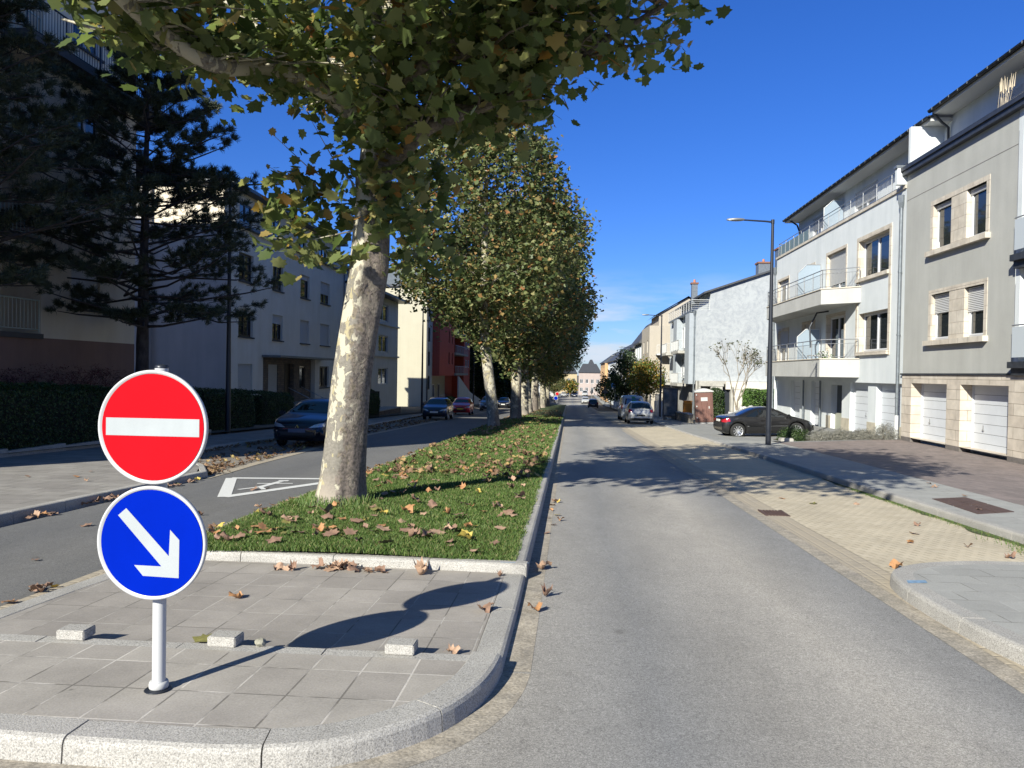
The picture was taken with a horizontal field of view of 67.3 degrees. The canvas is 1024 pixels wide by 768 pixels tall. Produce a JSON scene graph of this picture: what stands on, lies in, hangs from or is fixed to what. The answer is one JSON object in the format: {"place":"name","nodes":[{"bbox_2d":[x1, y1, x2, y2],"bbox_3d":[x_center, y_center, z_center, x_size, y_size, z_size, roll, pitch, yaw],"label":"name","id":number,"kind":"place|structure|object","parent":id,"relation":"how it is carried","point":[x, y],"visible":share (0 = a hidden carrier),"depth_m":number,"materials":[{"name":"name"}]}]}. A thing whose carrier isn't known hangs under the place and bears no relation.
{"place":"outdoors","nodes":[
{"label":"outdoors","id":0,"kind":"place"},
{"bbox_2d":[0,634,469,660],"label":"granite band","id":1,"kind":"object","parent":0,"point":[251,648],"visible":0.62,"depth_m":4.63,"materials":[{"name":"stone"}]},
{"bbox_2d":[56,624,95,640],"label":"granite block","id":2,"kind":"structure","parent":1,"relation":"on","point":[80,632],"depth_m":4.72,"materials":[{"name":"stone"}]},
{"bbox_2d":[207,630,243,647],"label":"granite block","id":3,"kind":"structure","parent":1,"relation":"on","point":[224,638],"depth_m":4.65,"materials":[{"name":"stone"}]},
{"bbox_2d":[385,637,417,655],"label":"granite block","id":4,"kind":"structure","parent":1,"relation":"on","point":[401,646],"depth_m":4.56,"materials":[{"name":"stone"}]},
{"bbox_2d":[0,406,478,511],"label":"pavement","id":5,"kind":"structure","parent":0,"point":[51,477],"depth_m":13.95,"materials":[{"name":"concrete"}]},
{"bbox_2d":[0,429,210,457],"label":"garden edging","id":6,"kind":"object","parent":5,"relation":"on","point":[49,448],"visible":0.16,"depth_m":18.30,"materials":[{"name":"concrete"}]},
{"bbox_2d":[225,182,279,432],"bbox_3d":[-9.412,-2.758,27.977,2.018,9.140,0.259,1,1,4],"label":"street lamp","id":7,"kind":"object","parent":5,"relation":"on","point":[228,388],"visible":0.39,"depth_m":28.01,"materials":[{"name":"grey metal"}]},
{"bbox_2d":[217,477,318,496],"bbox_3d":[-4.338,1.787,13.483,2.356,0.095,3.036,1,1,4],"label":"triangle marking","id":8,"kind":"object","parent":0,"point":[227,488],"visible":0.9,"depth_m":13.46,"materials":[{"name":"paint"}]},
{"bbox_2d":[206,404,565,560],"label":"lawn","id":9,"kind":"structure","parent":0,"point":[553,407],"depth_m":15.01,"materials":[{"name":"plant"}]},
{"bbox_2d":[295,490,381,507],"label":"grass","id":10,"kind":"structure","parent":9,"relation":"on","point":[311,501],"depth_m":10.21,"materials":[{"name":"plant"}]},
{"bbox_2d":[47,0,732,504],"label":"plane tree","id":11,"kind":"object","parent":9,"relation":"on","point":[359,74],"visible":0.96,"depth_m":9.52,"materials":[{"name":"green plant"}]},
{"bbox_2d":[366,409,560,476],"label":"leaf litter","id":12,"kind":"object","parent":9,"relation":"on","point":[495,470],"visible":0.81,"depth_m":18.25,"materials":[{"name":"plant"}]},
{"bbox_2d":[385,121,601,426],"bbox_3d":[-0.946,-5.830,37.252,10.602,16.361,10.976,1,1,4],"label":"plane tree","id":13,"kind":"object","parent":9,"relation":"on","point":[483,293],"visible":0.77,"depth_m":35.19,"materials":[{"name":"green plant"}]},
{"bbox_2d":[436,184,603,417],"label":"plane tree","id":14,"kind":"object","parent":9,"relation":"on","point":[536,340],"visible":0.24,"depth_m":50.08,"materials":[{"name":"green plant"}]},
{"bbox_2d":[510,298,595,410],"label":"plane tree","id":15,"kind":"object","parent":9,"relation":"on","point":[534,392],"visible":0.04,"depth_m":81.70,"materials":[{"name":"green plant"}]},
{"bbox_2d":[546,350,582,405],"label":"plane tree","id":16,"kind":"object","parent":9,"relation":"on","point":[561,375],"visible":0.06,"depth_m":131.38,"materials":[{"name":"green plant"}]},
{"bbox_2d":[538,322,598,407],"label":"plane tree","id":17,"kind":"object","parent":9,"relation":"on","point":[543,384],"visible":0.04,"depth_m":104.67,"materials":[{"name":"green plant"}]},
{"bbox_2d":[0,391,1023,767],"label":"road","id":18,"kind":"structure","parent":0,"point":[686,621],"depth_m":5.33,"materials":[{"name":"asphalt"}]},
{"bbox_2d":[0,430,472,609],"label":"gutter","id":19,"kind":"object","parent":18,"relation":"on","point":[86,577],"visible":0.06,"depth_m":6.48,"materials":[{"name":"concrete"}]},
{"bbox_2d":[0,651,502,767],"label":"kerb","id":20,"kind":"structure","parent":18,"relation":"on","point":[466,689],"depth_m":3.44,"materials":[{"name":"stone"}]},
{"bbox_2d":[0,672,529,767],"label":"gutter dust","id":21,"kind":"object","parent":18,"relation":"on","point":[499,702],"visible":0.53,"depth_m":3.72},
{"bbox_2d":[198,403,510,472],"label":"parking lane","id":22,"kind":"structure","parent":18,"relation":"on","point":[242,450],"depth_m":22.12,"materials":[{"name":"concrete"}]},
{"bbox_2d":[274,398,328,445],"bbox_3d":[-6.226,1.189,24.798,2.003,1.484,4.030,1,-1,4],"label":"parked car","id":23,"kind":"object","parent":22,"relation":"on","point":[304,420],"visible":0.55,"depth_m":23.04,"materials":[{"name":"blue paint"}]},
{"bbox_2d":[198,415,509,474],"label":"leaf litter","id":24,"kind":"object","parent":22,"relation":"on","point":[210,471],"visible":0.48,"depth_m":21.10,"materials":[{"name":"plant"}]},
{"bbox_2d":[422,397,453,419],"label":"parked car","id":25,"kind":"object","parent":22,"relation":"on","point":[438,407],"visible":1,"depth_m":50.87,"materials":[{"name":"blue paint"}]},
{"bbox_2d":[452,397,473,414],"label":"parked car","id":26,"kind":"object","parent":22,"relation":"on","point":[463,404],"visible":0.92,"depth_m":64.80,"materials":[{"name":"red paint"}]},
{"bbox_2d":[205,407,507,477],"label":"gutter","id":27,"kind":"object","parent":18,"relation":"on","point":[252,464],"visible":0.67,"depth_m":19.06,"materials":[{"name":"stone"}]},
{"bbox_2d":[476,574,524,667],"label":"kerb","id":28,"kind":"structure","parent":18,"relation":"on","point":[496,636],"depth_m":5.57,"materials":[{"name":"stone"}]},
{"bbox_2d":[503,406,566,671],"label":"gutter","id":29,"kind":"object","parent":18,"relation":"on","point":[519,657],"visible":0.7,"depth_m":6.50,"materials":[{"name":"concrete"}]},
{"bbox_2d":[511,405,566,579],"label":"kerb","id":30,"kind":"structure","parent":18,"relation":"on","point":[528,543],"depth_m":9.47,"materials":[{"name":"concrete"}]},
{"bbox_2d":[596,412,1023,674],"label":"gutter","id":31,"kind":"object","parent":18,"relation":"on","point":[875,574],"visible":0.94,"depth_m":9.30,"materials":[{"name":"concrete"}]},
{"bbox_2d":[622,430,1023,693],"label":"gutter dust","id":32,"kind":"object","parent":18,"relation":"on","point":[1009,675],"visible":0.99,"depth_m":6.42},
{"bbox_2d":[890,561,1023,665],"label":"kerb","id":33,"kind":"structure","parent":18,"relation":"on","point":[975,627],"depth_m":5.74,"materials":[{"name":"stone"}]},
{"bbox_2d":[136,0,1023,375],"label":"sky","id":34,"kind":"structure","parent":0,"point":[789,97],"materials":[{"name":"blue"}]},
{"bbox_2d":[593,395,686,422],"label":"pavement","id":35,"kind":"structure","parent":0,"point":[656,419],"depth_m":60.52,"materials":[{"name":"concrete"}]},
{"bbox_2d":[662,388,677,419],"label":"glass board","id":36,"kind":"object","parent":35,"relation":"on","point":[670,403],"visible":0.9,"depth_m":56.81,"materials":[{"name":"blue glass"}]},
{"bbox_2d":[659,422,776,440],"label":"pavement","id":37,"kind":"structure","parent":0,"point":[707,431],"depth_m":37.80,"materials":[{"name":"concrete"}]},
{"bbox_2d":[693,388,713,423],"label":"portable toilet","id":38,"kind":"object","parent":37,"relation":"on","point":[703,400],"visible":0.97,"depth_m":49.83,"materials":[{"name":"brown plastic"}]},
{"bbox_2d":[696,393,711,420],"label":"door","id":39,"kind":"structure","parent":38,"relation":"in","point":[703,399],"depth_m":49.82,"materials":[{"name":"brown plastic"}]},
{"bbox_2d":[497,376,1006,569],"bbox_3d":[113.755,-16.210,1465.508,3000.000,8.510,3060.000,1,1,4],"label":"ground","id":40,"kind":"structure","parent":0,"point":[601,406],"depth_m":113.68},
{"bbox_2d":[0,573,109,618],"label":"kerb","id":41,"kind":"structure","parent":40,"relation":"on","point":[24,605],"depth_m":5.90,"materials":[{"name":"concrete"}]},
{"bbox_2d":[0,363,128,391],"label":"berry shrub","id":42,"kind":"object","parent":40,"relation":"on","point":[55,377],"visible":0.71,"depth_m":22.11,"materials":[{"name":"green plant"}]},
{"bbox_2d":[0,407,479,527],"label":"kerb","id":43,"kind":"structure","parent":40,"relation":"on","point":[15,516],"depth_m":10.90,"materials":[{"name":"concrete"}]},
{"bbox_2d":[134,164,347,406],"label":"three storey house","id":44,"kind":"structure","parent":40,"relation":"on","point":[286,340],"depth_m":43.28,"materials":[{"name":"white"}]},
{"bbox_2d":[238,364,250,389],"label":"window","id":45,"kind":"structure","parent":44,"relation":"in","point":[243,369],"depth_m":41.49,"materials":[{"name":"black"}]},
{"bbox_2d":[238,308,254,338],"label":"window","id":46,"kind":"structure","parent":44,"relation":"in","point":[244,330],"depth_m":41.55,"materials":[{"name":"black"}]},
{"bbox_2d":[268,364,276,391],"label":"window","id":47,"kind":"structure","parent":44,"relation":"in","point":[272,369],"depth_m":46.05,"materials":[{"name":"black"}]},
{"bbox_2d":[272,315,283,341],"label":"window","id":48,"kind":"structure","parent":44,"relation":"in","point":[276,320],"depth_m":45.85,"materials":[{"name":"black"}]},
{"bbox_2d":[0,560,504,654],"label":"crossing slabs","id":49,"kind":"structure","parent":40,"relation":"on","point":[309,606],"depth_m":5.67,"materials":[{"name":"concrete"}]},
{"bbox_2d":[5,402,510,453],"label":"front garden","id":50,"kind":"object","parent":40,"relation":"on","point":[405,410],"visible":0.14,"depth_m":34.15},
{"bbox_2d":[0,381,113,449],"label":"hedge","id":51,"kind":"object","parent":50,"relation":"on","point":[64,413],"visible":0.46,"depth_m":18.55,"materials":[{"name":"green plant"}]},
{"bbox_2d":[0,0,140,290],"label":"pine tree","id":52,"kind":"object","parent":50,"relation":"on","point":[17,71],"visible":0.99,"depth_m":19.06,"materials":[{"name":"green plant"}]},
{"bbox_2d":[0,0,180,391],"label":"cream apartment block","id":53,"kind":"structure","parent":50,"relation":"on","point":[32,331],"depth_m":24.68,"materials":[{"name":"concrete"}]},
{"bbox_2d":[71,269,97,312],"bbox_3d":[-14.518,-3.178,26.136,0.269,1.420,1.670,1,1,4],"label":"window","id":54,"kind":"structure","parent":53,"relation":"in","point":[75,274],"depth_m":26.07,"materials":[{"name":"grey"}]},
{"bbox_2d":[72,11,103,63],"bbox_3d":[-14.379,-11.876,26.005,0.269,1.420,1.670,1,1,4],"label":"window","id":55,"kind":"structure","parent":53,"relation":"in","point":[76,28],"depth_m":26.00,"materials":[{"name":"grey"}]},
{"bbox_2d":[0,41,282,372],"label":"pine tree","id":56,"kind":"object","parent":50,"relation":"on","point":[100,110],"visible":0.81,"depth_m":24.06,"materials":[{"name":"green plant"}]},
{"bbox_2d":[192,386,255,430],"bbox_3d":[-12.458,1.141,29.829,3.722,2.210,4.834,1,1,4],"label":"hedge","id":57,"kind":"object","parent":50,"relation":"on","point":[242,408],"visible":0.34,"depth_m":29.67,"materials":[{"name":"green plant"}]},
{"bbox_2d":[237,389,294,424],"bbox_3d":[-11.615,1.224,35.574,2.115,2.059,4.223,1,1,4],"label":"hedge","id":58,"kind":"object","parent":50,"relation":"on","point":[270,406],"visible":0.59,"depth_m":34.59,"materials":[{"name":"green plant"}]},
{"bbox_2d":[368,389,380,417],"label":"bush","id":59,"kind":"object","parent":50,"relation":"on","point":[374,404],"visible":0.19,"depth_m":49.04,"materials":[{"name":"green plant"}]},
{"bbox_2d":[386,267,480,406],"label":"red cream apartments","id":60,"kind":"structure","parent":50,"relation":"on","point":[446,365],"depth_m":91.33,"materials":[{"name":"paint"}]},
{"bbox_2d":[469,342,502,397],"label":"dark tree","id":61,"kind":"object","parent":50,"relation":"on","point":[479,387],"visible":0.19,"depth_m":131.49,"materials":[{"name":"green plant"}]},
{"bbox_2d":[470,347,510,399],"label":"dark tree","id":62,"kind":"object","parent":50,"relation":"on","point":[502,384],"visible":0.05,"depth_m":139.05,"materials":[{"name":"green plant"}]},
{"bbox_2d":[205,549,527,578],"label":"kerb","id":63,"kind":"structure","parent":40,"relation":"on","point":[407,562],"depth_m":7.14,"materials":[{"name":"concrete"}]},
{"bbox_2d":[340,264,409,406],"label":"bay window house","id":64,"kind":"structure","parent":40,"relation":"on","point":[384,376],"depth_m":71.91,"materials":[{"name":"grey"}]},
{"bbox_2d":[452,224,606,414],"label":"plane tree","id":65,"kind":"object","parent":40,"relation":"on","point":[525,377],"visible":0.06,"depth_m":60.78,"materials":[{"name":"green plant"}]},
{"bbox_2d":[578,364,600,394],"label":"pink house","id":66,"kind":"structure","parent":40,"relation":"on","point":[589,376],"depth_m":256.90,"materials":[{"name":"grey"}]},
{"bbox_2d":[593,372,623,408],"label":"street tree","id":67,"kind":"object","parent":40,"relation":"on","point":[606,382],"visible":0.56,"depth_m":120.66,"materials":[{"name":"green plant"}]},
{"bbox_2d":[607,348,638,399],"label":"street tree","id":68,"kind":"object","parent":40,"relation":"on","point":[624,365],"visible":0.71,"depth_m":95.58,"materials":[{"name":"green plant"}]},
{"bbox_2d":[623,355,668,401],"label":"street tree","id":69,"kind":"object","parent":40,"relation":"on","point":[648,384],"visible":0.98,"depth_m":78.52,"materials":[{"name":"green plant"}]},
{"bbox_2d":[641,296,690,411],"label":"beige house","id":70,"kind":"structure","parent":40,"relation":"on","point":[651,339],"depth_m":87.02,"materials":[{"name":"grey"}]},
{"bbox_2d":[662,247,779,417],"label":"gable house","id":71,"kind":"structure","parent":40,"relation":"on","point":[735,311],"depth_m":66.73,"materials":[{"name":"paint"}]},
{"bbox_2d":[707,424,900,441],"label":"asphalt forecourt","id":72,"kind":"structure","parent":40,"relation":"on","point":[773,435],"depth_m":35.00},
{"bbox_2d":[713,406,813,436],"bbox_3d":[11.410,1.698,34.947,4.171,1.384,2.051,-1,1,-1],"label":"coupe convertible","id":73,"kind":"object","parent":72,"relation":"on","point":[744,421],"visible":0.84,"depth_m":34.12,"materials":[{"name":"black paint"}]},
{"bbox_2d":[774,438,884,440],"bbox_3d":[12.453,2.186,30.460,4.143,0.248,1.044,1,1,23],"label":"planting bed","id":74,"kind":"object","parent":72,"relation":"on","point":[839,439],"visible":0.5,"depth_m":30.09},
{"bbox_2d":[776,425,809,440],"bbox_3d":[11.285,1.967,30.839,1.440,0.702,1.288,1,1,4],"label":"shrub","id":75,"kind":"object","parent":74,"relation":"on","point":[794,434],"visible":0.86,"depth_m":30.66,"materials":[{"name":"green plant"}]},
{"bbox_2d":[870,421,900,439],"bbox_3d":[14.303,1.757,29.509,1.234,0.764,1.052,1,1,4],"label":"shrub","id":76,"kind":"object","parent":74,"relation":"on","point":[882,431],"visible":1,"depth_m":29.37,"materials":[{"name":"grey plant"}]},
{"bbox_2d":[597,411,1023,572],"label":"parking bay","id":77,"kind":"object","parent":40,"relation":"on","point":[874,531],"visible":0.83,"depth_m":11.62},
{"bbox_2d":[616,395,642,419],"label":"delivery van","id":78,"kind":"object","parent":77,"relation":"on","point":[626,400],"visible":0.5,"depth_m":56.98,"materials":[{"name":"grey paint"}]},
{"bbox_2d":[623,401,653,423],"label":"parked car","id":79,"kind":"object","parent":77,"relation":"on","point":[638,410],"visible":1,"depth_m":49.69,"materials":[{"name":"silver metal"}]},
{"bbox_2d":[824,479,1022,545],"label":"moss strip","id":80,"kind":"object","parent":77,"relation":"on","point":[980,533],"visible":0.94,"depth_m":10.68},
{"bbox_2d":[850,488,1023,554],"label":"weeds","id":81,"kind":"object","parent":77,"relation":"on","point":[930,516],"visible":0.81,"depth_m":10.60,"materials":[{"name":"green plant"}]},
{"bbox_2d":[649,421,1023,543],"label":"kerb","id":82,"kind":"structure","parent":40,"relation":"on","point":[993,528],"depth_m":12.71,"materials":[{"name":"concrete"}]},
{"bbox_2d":[765,115,952,438],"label":"white house","id":83,"kind":"structure","parent":40,"relation":"on","point":[839,272],"depth_m":34.94,"materials":[{"name":"paint"}]},
{"bbox_2d":[830,315,843,357],"bbox_3d":[15.607,-2.095,36.676,0.075,2.292,2.384,1,1,4],"label":"balcony door","id":84,"kind":"structure","parent":83,"relation":"in","point":[837,323],"depth_m":37.00,"materials":[{"name":"grey"}]},
{"bbox_2d":[830,249,845,287],"bbox_3d":[15.648,-5.077,36.707,0.100,2.456,2.634,1,1,4],"label":"balcony door","id":85,"kind":"structure","parent":83,"relation":"in","point":[838,260],"depth_m":36.84,"materials":[{"name":"grey"}]},
{"bbox_2d":[835,385,841,429],"bbox_3d":[15.723,1.157,36.712,0.080,2.200,1.480,1,1,4],"label":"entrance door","id":86,"kind":"structure","parent":83,"relation":"in","point":[838,415],"depth_m":37.10,"materials":[{"name":"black glass"}]},
{"bbox_2d":[853,383,867,430],"bbox_3d":[15.465,1.037,33.872,0.120,2.186,2.096,1,1,4],"label":"garage door","id":87,"kind":"structure","parent":83,"relation":"in","point":[860,399],"depth_m":34.17,"materials":[{"name":"grey metal"}]},
{"bbox_2d":[856,180,877,208],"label":"window","id":88,"kind":"structure","parent":83,"relation":"in","point":[870,195],"depth_m":36.19,"materials":[{"name":"grey"}]},
{"bbox_2d":[863,310,887,351],"bbox_3d":[15.305,-2.196,32.109,0.075,1.662,3.134,1,1,4],"label":"window","id":89,"kind":"structure","parent":83,"relation":"in","point":[875,323],"depth_m":32.44,"materials":[{"name":"grey"}]},
{"bbox_2d":[864,231,889,276],"bbox_3d":[15.365,-5.382,32.171,0.075,1.632,3.214,1,1,4],"label":"window","id":90,"kind":"structure","parent":83,"relation":"in","point":[876,250],"depth_m":32.47,"materials":[{"name":"grey"}]},
{"bbox_2d":[879,383,900,435],"bbox_3d":[15.229,1.049,30.761,0.110,2.124,2.336,1,1,4],"label":"garage door","id":91,"kind":"structure","parent":83,"relation":"in","point":[887,391],"depth_m":31.17,"materials":[{"name":"grey metal"}]},
{"bbox_2d":[777,440,1023,505],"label":"brick forecourt","id":92,"kind":"structure","parent":40,"relation":"on","point":[998,478],"depth_m":20.53,"materials":[{"name":"brick"}]},
{"bbox_2d":[900,40,1023,464],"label":"grey house","id":93,"kind":"structure","parent":40,"relation":"on","point":[962,374],"depth_m":24.67,"materials":[{"name":"paint"}]},
{"bbox_2d":[920,383,946,445],"bbox_3d":[14.955,1.073,26.900,0.120,2.160,2.676,1,1,4],"label":"garage door","id":94,"kind":"structure","parent":93,"relation":"in","point":[933,396],"depth_m":27.33,"materials":[{"name":"white metal"}]},
{"bbox_2d":[934,292,948,339],"bbox_3d":[14.762,-2.303,26.267,0.100,1.590,1.252,1,1,4],"label":"window","id":95,"kind":"structure","parent":93,"relation":"in","point":[941,305],"depth_m":26.43,"materials":[{"name":"grey"}]},
{"bbox_2d":[937,199,951,247],"bbox_3d":[14.908,-5.421,26.212,0.293,1.590,1.252,1,1,4],"label":"window","id":96,"kind":"structure","parent":93,"relation":"in","point":[944,209],"depth_m":26.41,"materials":[{"name":"grey"}]},
{"bbox_2d":[968,285,983,336],"bbox_3d":[14.589,-2.272,24.033,0.100,1.590,1.172,1,1,4],"label":"window","id":97,"kind":"structure","parent":93,"relation":"in","point":[975,294],"depth_m":24.17,"materials":[{"name":"grey"}]},
{"bbox_2d":[971,183,986,236],"bbox_3d":[14.639,-5.392,23.986,0.100,1.590,1.172,1,1,4],"label":"window","id":98,"kind":"structure","parent":93,"relation":"in","point":[978,208],"depth_m":24.17,"materials":[{"name":"grey"}]},
{"bbox_2d":[970,385,1008,457],"bbox_3d":[14.675,1.123,23.301,0.120,2.160,2.736,1,1,4],"label":"garage door","id":99,"kind":"structure","parent":93,"relation":"in","point":[989,411],"depth_m":23.64,"materials":[{"name":"white metal"}]},
{"bbox_2d":[716,440,1023,531],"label":"pavement","id":100,"kind":"structure","parent":0,"point":[922,490],"depth_m":15.32,"materials":[{"name":"concrete"}]},
{"bbox_2d":[726,218,774,444],"bbox_3d":[8.498,-1.891,27.601,1.718,8.110,0.259,1,1,4],"label":"street lamp","id":101,"kind":"object","parent":100,"relation":"on","point":[769,389],"visible":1,"depth_m":27.49,"materials":[{"name":"grey metal"}]},
{"bbox_2d":[933,497,1013,513],"bbox_3d":[7.035,1.856,11.792,0.651,0.074,2.044,1,1,9],"label":"manhole cover","id":102,"kind":"object","parent":100,"relation":"on","point":[967,504],"visible":0.99,"depth_m":11.70,"materials":[{"name":"metal"}]},
{"bbox_2d":[913,564,1023,635],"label":"corner pavement","id":103,"kind":"structure","parent":0,"point":[993,593],"depth_m":6.47,"materials":[{"name":"concrete"}]},
{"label":"garden ground","id":104,"kind":"structure","parent":0,"visible":0},
{"bbox_2d":[710,387,725,417],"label":"bush","id":105,"kind":"object","parent":104,"relation":"on","point":[718,402],"visible":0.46,"depth_m":55.22,"materials":[{"name":"green plant"}]},
{"bbox_2d":[709,339,765,410],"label":"sparse tree","id":106,"kind":"object","parent":104,"relation":"on","point":[753,357],"visible":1,"depth_m":56.74,"materials":[{"name":"grey plant"}]},
{"bbox_2d":[741,388,774,408],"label":"hedge","id":107,"kind":"object","parent":104,"relation":"on","point":[754,397],"visible":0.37,"depth_m":63.25,"materials":[{"name":"green plant"}]},
{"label":"mortar","id":108,"kind":"structure","parent":0,"visible":0},
{"bbox_2d":[0,640,465,728],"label":"nose slabs","id":109,"kind":"structure","parent":108,"relation":"on","point":[233,689],"depth_m":4.05,"materials":[{"name":"concrete"}]},
{"bbox_2d":[144,364,171,694],"bbox_3d":[-1.813,0.737,3.953,0.132,1.680,0.132,1,1,4],"label":"traffic sign post","id":110,"kind":"object","parent":109,"relation":"on","point":[159,683],"visible":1,"depth_m":3.94,"materials":[{"name":"grey"}]},
{"bbox_2d":[97,486,206,599],"bbox_3d":[-1.818,0.802,3.899,0.578,0.578,0.050,1,1,5],"label":"keep right sign","id":111,"kind":"object","parent":110,"relation":"attached to","point":[151,542],"visible":1,"depth_m":3.88,"materials":[{"name":"blue"}]},
{"bbox_2d":[98,370,208,483],"bbox_3d":[-1.809,0.217,3.890,0.578,0.578,0.050,1,1,5],"label":"no entry sign","id":112,"kind":"object","parent":110,"relation":"attached to","point":[153,426],"visible":1,"depth_m":3.87,"materials":[{"name":"red"}]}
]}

